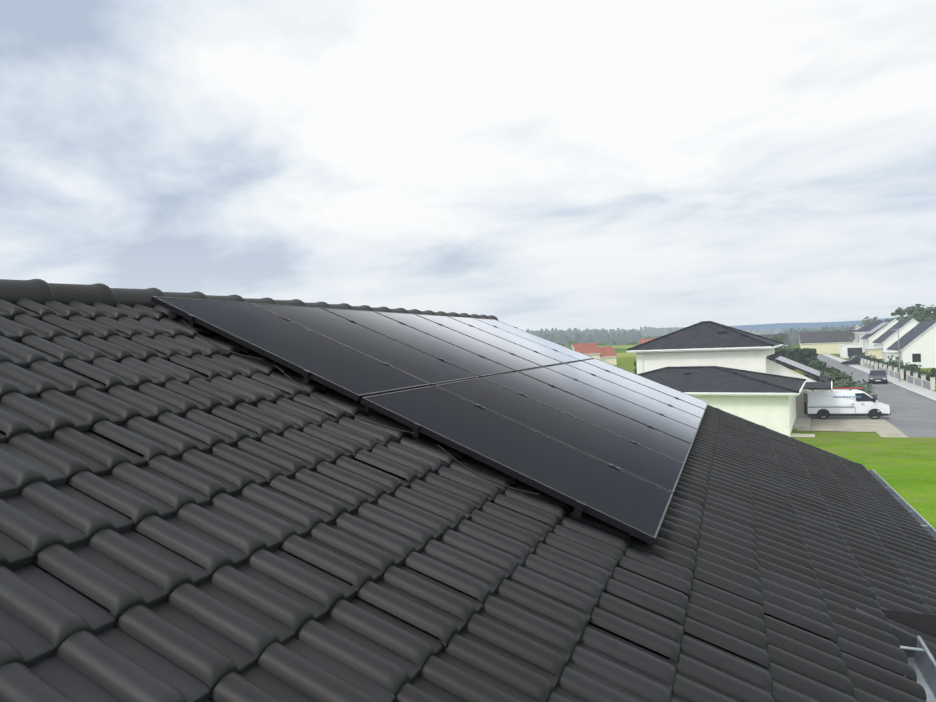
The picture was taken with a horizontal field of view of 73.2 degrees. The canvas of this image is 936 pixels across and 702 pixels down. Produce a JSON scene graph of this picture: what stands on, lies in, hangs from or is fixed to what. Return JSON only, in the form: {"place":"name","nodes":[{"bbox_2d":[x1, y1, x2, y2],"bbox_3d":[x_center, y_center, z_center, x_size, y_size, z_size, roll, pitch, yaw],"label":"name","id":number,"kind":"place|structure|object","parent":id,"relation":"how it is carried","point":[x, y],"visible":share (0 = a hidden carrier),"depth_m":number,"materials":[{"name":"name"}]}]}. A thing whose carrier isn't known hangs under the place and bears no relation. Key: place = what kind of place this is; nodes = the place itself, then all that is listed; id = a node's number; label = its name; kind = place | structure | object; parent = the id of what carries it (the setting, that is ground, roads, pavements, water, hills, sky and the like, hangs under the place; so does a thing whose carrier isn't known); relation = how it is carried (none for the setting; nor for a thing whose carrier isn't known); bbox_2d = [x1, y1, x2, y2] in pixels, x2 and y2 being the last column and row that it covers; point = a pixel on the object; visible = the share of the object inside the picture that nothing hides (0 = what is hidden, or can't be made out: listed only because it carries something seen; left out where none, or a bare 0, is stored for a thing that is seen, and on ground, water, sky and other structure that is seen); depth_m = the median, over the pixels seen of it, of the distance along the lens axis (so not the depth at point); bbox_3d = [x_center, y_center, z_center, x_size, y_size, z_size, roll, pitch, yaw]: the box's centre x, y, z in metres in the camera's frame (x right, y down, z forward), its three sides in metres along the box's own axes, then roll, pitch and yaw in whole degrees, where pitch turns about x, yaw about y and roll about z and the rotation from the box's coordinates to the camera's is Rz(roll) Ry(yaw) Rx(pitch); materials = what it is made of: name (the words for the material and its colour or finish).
{"place":"outdoors","nodes":[
{"label":"outdoors","id":0,"kind":"place"},
{"bbox_2d":[0,307,907,701],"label":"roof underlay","id":1,"kind":"object","parent":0,"point":[408,567],"depth_m":2.49,"materials":[{"name":"black"}]},
{"bbox_2d":[0,0,935,332],"label":"sky","id":2,"kind":"structure","parent":0,"point":[533,165],"materials":[{"name":"white"}]},
{"bbox_2d":[529,304,935,349],"bbox_3d":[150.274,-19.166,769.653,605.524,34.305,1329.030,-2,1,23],"label":"tree","id":3,"kind":"object","parent":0,"point":[918,313],"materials":[{"name":"green plant"}]},
{"bbox_2d":[559,326,935,529],"bbox_3d":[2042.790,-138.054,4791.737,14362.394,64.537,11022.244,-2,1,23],"label":"ground","id":4,"kind":"structure","parent":0,"point":[904,468],"depth_m":29.20,"materials":[{"name":"green plant"}]},
{"bbox_2d":[571,343,617,364],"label":"house","id":5,"kind":"structure","parent":4,"relation":"on","point":[604,354],"depth_m":152.87,"materials":[{"name":"white"}]},
{"bbox_2d":[526,319,886,348],"bbox_3d":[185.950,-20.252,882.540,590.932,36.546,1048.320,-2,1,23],"label":"trees","id":6,"kind":"object","parent":4,"relation":"on","point":[610,343],"visible":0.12,"depth_m":641.40,"materials":[{"name":"green plant"}]},
{"bbox_2d":[626,321,831,436],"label":"neighbour house","id":7,"kind":"structure","parent":4,"relation":"on","point":[738,372],"depth_m":43.75,"materials":[{"name":"paint"}]},
{"bbox_2d":[633,348,935,390],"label":"hedge leaves","id":8,"kind":"object","parent":4,"relation":"on","point":[813,362],"visible":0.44,"depth_m":88.13,"materials":[{"name":"green plant"}]},
{"bbox_2d":[636,350,935,387],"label":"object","id":9,"kind":"object","parent":4,"relation":"on","point":[809,354],"visible":0.06,"depth_m":104.08,"materials":[{"name":"green plant"}]},
{"bbox_2d":[780,354,907,399],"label":"bushes","id":10,"kind":"object","parent":9,"relation":"on","point":[844,383],"visible":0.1,"depth_m":48.13,"materials":[{"name":"green plant"}]},
{"bbox_2d":[638,318,935,367],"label":"village houses","id":11,"kind":"structure","parent":4,"relation":"on","point":[878,339],"depth_m":117.65,"materials":[{"name":"white paint"}]},
{"bbox_2d":[841,356,870,365],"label":"car","id":12,"kind":"object","parent":4,"relation":"on","point":[855,360],"visible":0.65,"depth_m":109.67,"materials":[{"name":"black paint"}]},
{"bbox_2d":[851,329,935,389],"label":"garden walls and lamp post","id":13,"kind":"structure","parent":4,"relation":"on","point":[921,382],"depth_m":71.40,"materials":[{"name":"concrete"}]},
{"bbox_2d":[875,608,935,635],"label":"house walls","id":14,"kind":"structure","parent":4,"relation":"on","point":[925,623],"depth_m":3.26,"materials":[{"name":"black"}]},
{"bbox_2d":[708,405,935,660],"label":"roof verge trims","id":15,"kind":"object","parent":14,"relation":"on","point":[905,638],"visible":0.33,"depth_m":3.15,"materials":[{"name":"grey metal"}]},
{"bbox_2d":[151,296,707,544],"bbox_3d":[0.646,0.200,6.563,3.202,1.382,6.586,-2,1,23],"label":"solar array","id":16,"kind":"object","parent":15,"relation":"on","point":[608,443],"visible":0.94,"depth_m":4.55,"materials":[{"name":"black glass"}]},
{"bbox_2d":[0,298,926,701],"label":"roof tiles","id":17,"kind":"object","parent":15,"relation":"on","point":[250,612],"visible":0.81,"depth_m":2.22,"materials":[{"name":"tile"}]},
{"bbox_2d":[664,405,935,644],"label":"roof tiles","id":18,"kind":"object","parent":15,"relation":"on","point":[798,511],"visible":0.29,"depth_m":4.68,"materials":[{"name":"tile"}]},
{"bbox_2d":[867,469,935,539],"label":"gutter","id":19,"kind":"object","parent":15,"relation":"attached to","point":[920,519],"visible":0.23,"depth_m":6.88,"materials":[{"name":"metal"}]},
{"bbox_2d":[900,636,935,701],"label":"gutter","id":20,"kind":"object","parent":15,"relation":"attached to","point":[922,662],"visible":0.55,"depth_m":2.96,"materials":[{"name":"metal"}]},
{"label":"roof slope","id":21,"kind":"object","parent":14,"relation":"attached to","visible":0},
{"bbox_2d":[0,279,498,320],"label":"ridge caps","id":22,"kind":"object","parent":21,"relation":"on","point":[40,291],"visible":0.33,"depth_m":4.11,"materials":[{"name":"tile"}]},
{"bbox_2d":[638,318,899,331],"bbox_3d":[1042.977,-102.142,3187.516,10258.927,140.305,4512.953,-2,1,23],"label":"distant hills","id":23,"kind":"structure","parent":0,"point":[774,326],"depth_m":3727.18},
{"bbox_2d":[792,354,935,437],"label":"street","id":24,"kind":"structure","parent":0,"point":[912,406],"depth_m":45.70,"materials":[{"name":"grey asphalt"}]},
{"bbox_2d":[803,387,890,418],"bbox_3d":[26.275,3.614,43.982,5.060,2.150,2.320,-2,1,18],"label":"van","id":25,"kind":"object","parent":24,"relation":"on","point":[834,401],"visible":0.83,"depth_m":43.28,"materials":[{"name":"white paint"}]},
{"bbox_2d":[808,394,878,418],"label":"trim","id":26,"kind":"structure","parent":25,"relation":"attached to","point":[856,417],"depth_m":43.35,"materials":[{"name":"black plastic"}]},
{"bbox_2d":[869,370,886,383],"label":"dark saloon car","id":27,"kind":"object","parent":24,"relation":"on","point":[877,375],"visible":0.94,"depth_m":71.00,"materials":[{"name":"black paint"}]}
]}

